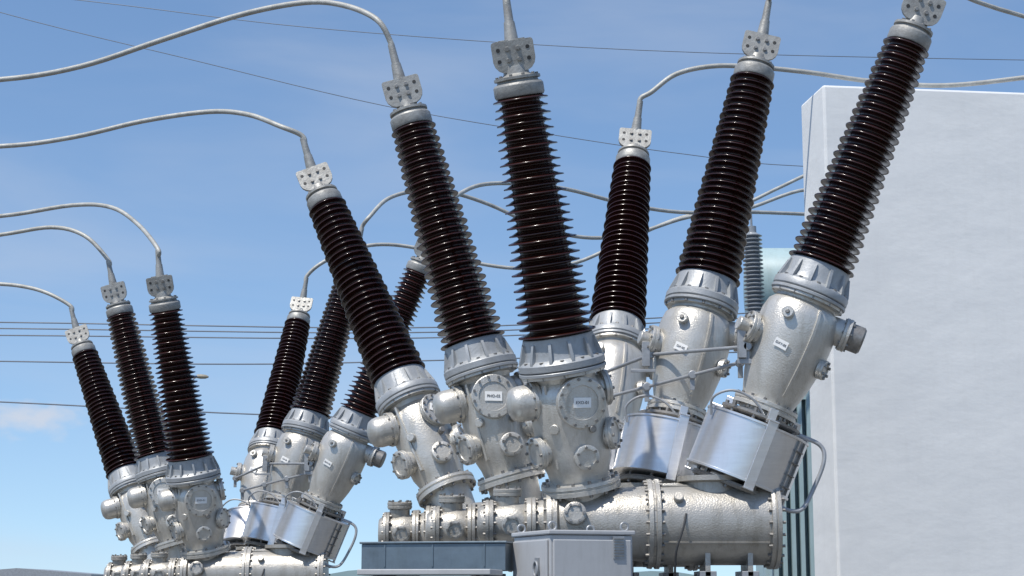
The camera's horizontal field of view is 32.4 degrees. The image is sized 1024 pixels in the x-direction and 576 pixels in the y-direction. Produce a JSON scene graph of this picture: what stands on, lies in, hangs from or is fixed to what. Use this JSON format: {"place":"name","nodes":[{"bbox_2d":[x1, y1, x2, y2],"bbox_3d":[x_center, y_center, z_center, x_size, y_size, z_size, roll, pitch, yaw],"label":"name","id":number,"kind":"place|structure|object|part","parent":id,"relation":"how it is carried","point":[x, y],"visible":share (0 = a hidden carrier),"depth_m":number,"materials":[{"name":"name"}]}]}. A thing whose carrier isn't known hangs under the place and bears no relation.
{"place":"outdoors","nodes":[
{"label":"outdoors","id":0,"kind":"place"},
{"bbox_2d":[0,568,103,575],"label":"distant hill","id":1,"kind":"structure","parent":0,"point":[22,572],"depth_m":117.19,"materials":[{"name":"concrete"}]},
{"bbox_2d":[0,12,802,166],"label":"distant power line","id":2,"kind":"object","parent":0,"point":[352,98],"visible":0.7,"depth_m":62.08,"materials":[{"name":"metal"}]},
{"bbox_2d":[357,569,502,575],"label":"marshalling box","id":3,"kind":"object","parent":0,"point":[432,572],"visible":1,"depth_m":9.08,"materials":[{"name":"grey paint"}]},
{"bbox_2d":[330,570,693,575],"bbox_3d":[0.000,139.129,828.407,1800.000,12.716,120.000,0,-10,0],"label":"hills","id":4,"kind":"structure","parent":0,"point":[641,573],"depth_m":787.97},
{"bbox_2d":[0,0,1023,575],"label":"sky","id":5,"kind":"structure","parent":0,"point":[222,199],"materials":[{"name":"blue"}]},
{"bbox_2d":[79,0,1015,59],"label":"distant power line","id":6,"kind":"object","parent":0,"point":[534,44],"visible":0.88,"depth_m":62.36,"materials":[{"name":"metal"}]},
{"bbox_2d":[801,85,1023,575],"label":"concrete fire wall","id":7,"kind":"structure","parent":0,"point":[917,414],"depth_m":13.63,"materials":[{"name":"white concrete"}]},
{"bbox_2d":[968,0,1023,18],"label":"overhead conductor cable","id":8,"kind":"object","parent":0,"point":[999,9],"visible":1,"depth_m":12.73,"materials":[{"name":"metal"}]},
{"label":"ground","id":9,"kind":"structure","parent":0,"visible":0},
{"bbox_2d":[192,374,208,383],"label":"street lamp","id":10,"kind":"object","parent":9,"relation":"on","point":[201,376],"visible":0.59,"depth_m":60.31,"materials":[{"name":"metal"}]},
{"bbox_2d":[100,425,386,575],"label":"gas insulated switchgear","id":11,"kind":"object","parent":9,"relation":"on","point":[280,520],"visible":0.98,"depth_m":17.02,"materials":[{"name":"silver metal"}]},
{"bbox_2d":[65,307,137,497],"bbox_3d":[-4.414,1.255,19.387,1.207,2.200,0.473,-8,-12,38],"label":"voltage bushing","id":12,"kind":"object","parent":11,"relation":"on","point":[112,437],"visible":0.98,"depth_m":19.24,"materials":[{"name":"brown ceramic"}]},
{"bbox_2d":[0,282,73,311],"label":"overhead conductor cable","id":13,"kind":"object","parent":12,"relation":"attached to","point":[60,299],"visible":1,"depth_m":19.91,"materials":[{"name":"metal"}]},
{"bbox_2d":[100,261,171,484],"bbox_3d":[-3.793,0.857,18.067,0.907,2.319,0.486,0,-10,0],"label":"voltage bushing","id":14,"kind":"object","parent":11,"relation":"on","point":[140,394],"visible":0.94,"depth_m":17.94,"materials":[{"name":"brown ceramic"}]},
{"bbox_2d":[0,225,111,265],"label":"overhead conductor cable","id":15,"kind":"object","parent":14,"relation":"attached to","point":[86,237],"visible":1,"depth_m":18.49,"materials":[{"name":"metal"}]},
{"bbox_2d":[146,250,220,486],"bbox_3d":[-3.143,0.794,17.025,0.530,2.266,0.863,-4,-11,22],"label":"voltage bushing","id":16,"kind":"object","parent":11,"relation":"on","point":[192,460],"visible":1,"depth_m":16.83,"materials":[{"name":"brown ceramic"}]},
{"bbox_2d":[0,202,160,256],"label":"overhead conductor cable","id":17,"kind":"object","parent":16,"relation":"attached to","point":[123,213],"visible":1,"depth_m":18.04,"materials":[{"name":"metal"}]},
{"bbox_2d":[247,277,312,452],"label":"voltage bushing","id":18,"kind":"object","parent":11,"relation":"on","point":[285,377],"visible":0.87,"depth_m":19.58,"materials":[{"name":"brown ceramic"}]},
{"bbox_2d":[304,175,802,280],"bbox_3d":[1.002,-0.880,21.252,6.996,1.959,0.199,2,-10,-12],"label":"overhead conductor cable","id":19,"kind":"object","parent":18,"relation":"attached to","point":[322,262],"visible":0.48,"depth_m":20.88,"materials":[{"name":"metal"}]},
{"bbox_2d":[281,227,363,437],"bbox_3d":[-1.989,0.469,18.389,0.844,2.299,0.493,8,-12,-38],"label":"voltage bushing","id":20,"kind":"object","parent":11,"relation":"on","point":[311,407],"visible":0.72,"depth_m":18.17,"materials":[{"name":"brown ceramic"}]},
{"bbox_2d":[359,188,803,239],"bbox_3d":[1.193,-0.883,20.344,6.458,1.183,0.424,5,-11,-27],"label":"overhead conductor cable","id":21,"kind":"object","parent":20,"relation":"attached to","point":[383,202],"visible":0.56,"depth_m":20.19,"materials":[{"name":"metal"}]},
{"bbox_2d":[329,237,430,442],"bbox_3d":[-1.243,0.415,17.383,1.100,2.252,0.485,0,-10,0],"label":"voltage bushing","id":22,"kind":"object","parent":11,"relation":"on","point":[355,414],"visible":0.52,"depth_m":17.17,"materials":[{"name":"brown ceramic"}]},
{"bbox_2d":[456,181,804,215],"bbox_3d":[1.497,-0.736,19.628,6.296,0.938,0.545,8,-13,-38],"label":"overhead conductor cable","id":23,"kind":"object","parent":22,"relation":"attached to","point":[483,184],"visible":0.37,"depth_m":19.56,"materials":[{"name":"metal"}]},
{"bbox_2d":[359,541,512,575],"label":"cable trunking","id":24,"kind":"object","parent":9,"relation":"on","point":[497,555],"visible":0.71,"depth_m":9.84,"materials":[{"name":"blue metal"}]},
{"bbox_2d":[511,521,634,575],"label":"control cabinet","id":25,"kind":"object","parent":9,"relation":"on","point":[555,552],"visible":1,"depth_m":9.45,"materials":[{"name":"grey metal"}]},
{"bbox_3d":[0.324,2.050,9.586,0.480,1.330,0.556,4,-10,-20],"label":"cabinet door","id":26,"kind":"part","parent":25,"relation":"part of","materials":[{"name":"grey paint"}]},
{"bbox_2d":[367,285,866,575],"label":"gas insulated switchgear","id":27,"kind":"object","parent":9,"relation":"on","point":[602,449],"visible":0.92,"depth_m":10.55,"materials":[{"name":"silver metal"}]},
{"bbox_2d":[296,137,440,415],"bbox_3d":[-1.034,-0.099,12.923,1.207,2.200,0.473,-8,-12,38],"label":"voltage bushing","id":28,"kind":"object","parent":27,"relation":"on","point":[393,364],"visible":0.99,"depth_m":12.75,"materials":[{"name":"brown ceramic"}]},
{"bbox_2d":[0,109,306,148],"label":"overhead conductor cable","id":29,"kind":"object","parent":28,"relation":"attached to","point":[165,117],"visible":1,"depth_m":13.95,"materials":[{"name":"metal"}]},
{"bbox_2d":[382,43,517,387],"bbox_3d":[-0.413,-0.496,11.603,0.907,2.319,0.486,0,-10,0],"label":"voltage bushing","id":30,"kind":"object","parent":27,"relation":"on","point":[475,339],"visible":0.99,"depth_m":11.46,"materials":[{"name":"brown ceramic"}]},
{"bbox_2d":[0,0,393,81],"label":"overhead conductor cable","id":31,"kind":"object","parent":30,"relation":"attached to","point":[376,19],"visible":1,"depth_m":12.55,"materials":[{"name":"metal"}]},
{"bbox_2d":[491,0,606,381],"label":"voltage bushing","id":32,"kind":"object","parent":27,"relation":"on","point":[560,339],"visible":1,"depth_m":10.36,"materials":[{"name":"brown ceramic"}]},
{"bbox_2d":[589,100,651,346],"bbox_3d":[0.848,-0.474,13.163,0.472,2.209,1.136,-3,-10,18],"label":"voltage bushing","id":33,"kind":"object","parent":27,"relation":"on","point":[619,303],"visible":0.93,"depth_m":13.06,"materials":[{"name":"brown ceramic"}]},
{"bbox_2d":[637,63,1023,102],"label":"overhead conductor cable","id":34,"kind":"object","parent":33,"relation":"attached to","point":[658,86],"visible":0.85,"depth_m":14.09,"materials":[{"name":"metal"}]},
{"bbox_2d":[664,0,780,321],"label":"voltage bushing","id":35,"kind":"object","parent":27,"relation":"on","point":[711,258],"visible":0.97,"depth_m":11.77,"materials":[{"name":"brown ceramic"}]},
{"bbox_2d":[771,0,945,315],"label":"voltage bushing","id":36,"kind":"object","parent":27,"relation":"on","point":[820,261],"visible":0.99,"depth_m":10.73,"materials":[{"name":"brown ceramic"}]},
{"bbox_2d":[743,214,814,575],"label":"power transformer","id":37,"kind":"object","parent":9,"relation":"on","point":[762,267],"visible":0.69,"depth_m":21.66,"materials":[{"name":"teal paint"}]},
{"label":"utility pole","id":38,"kind":"object","parent":9,"relation":"on","visible":0},
{"bbox_2d":[0,401,332,417],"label":"distant power line","id":39,"kind":"object","parent":38,"relation":"attached to","point":[123,407],"visible":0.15,"depth_m":90.26,"materials":[{"name":"metal"}]},
{"bbox_2d":[0,328,648,338],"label":"distant power line","id":40,"kind":"object","parent":38,"relation":"attached to","point":[243,337],"visible":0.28,"depth_m":90.86,"materials":[{"name":"metal"}]},
{"bbox_2d":[0,352,736,364],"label":"distant power line","id":41,"kind":"object","parent":38,"relation":"attached to","point":[202,363],"visible":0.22,"depth_m":90.64,"materials":[{"name":"metal"}]},
{"bbox_2d":[0,318,737,332],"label":"distant power line","id":42,"kind":"object","parent":38,"relation":"attached to","point":[232,331],"visible":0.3,"depth_m":90.92,"materials":[{"name":"metal"}]},
{"bbox_2d":[0,313,744,327],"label":"distant power line","id":43,"kind":"object","parent":38,"relation":"attached to","point":[241,326],"visible":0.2,"depth_m":90.97,"materials":[{"name":"metal"}]}
]}

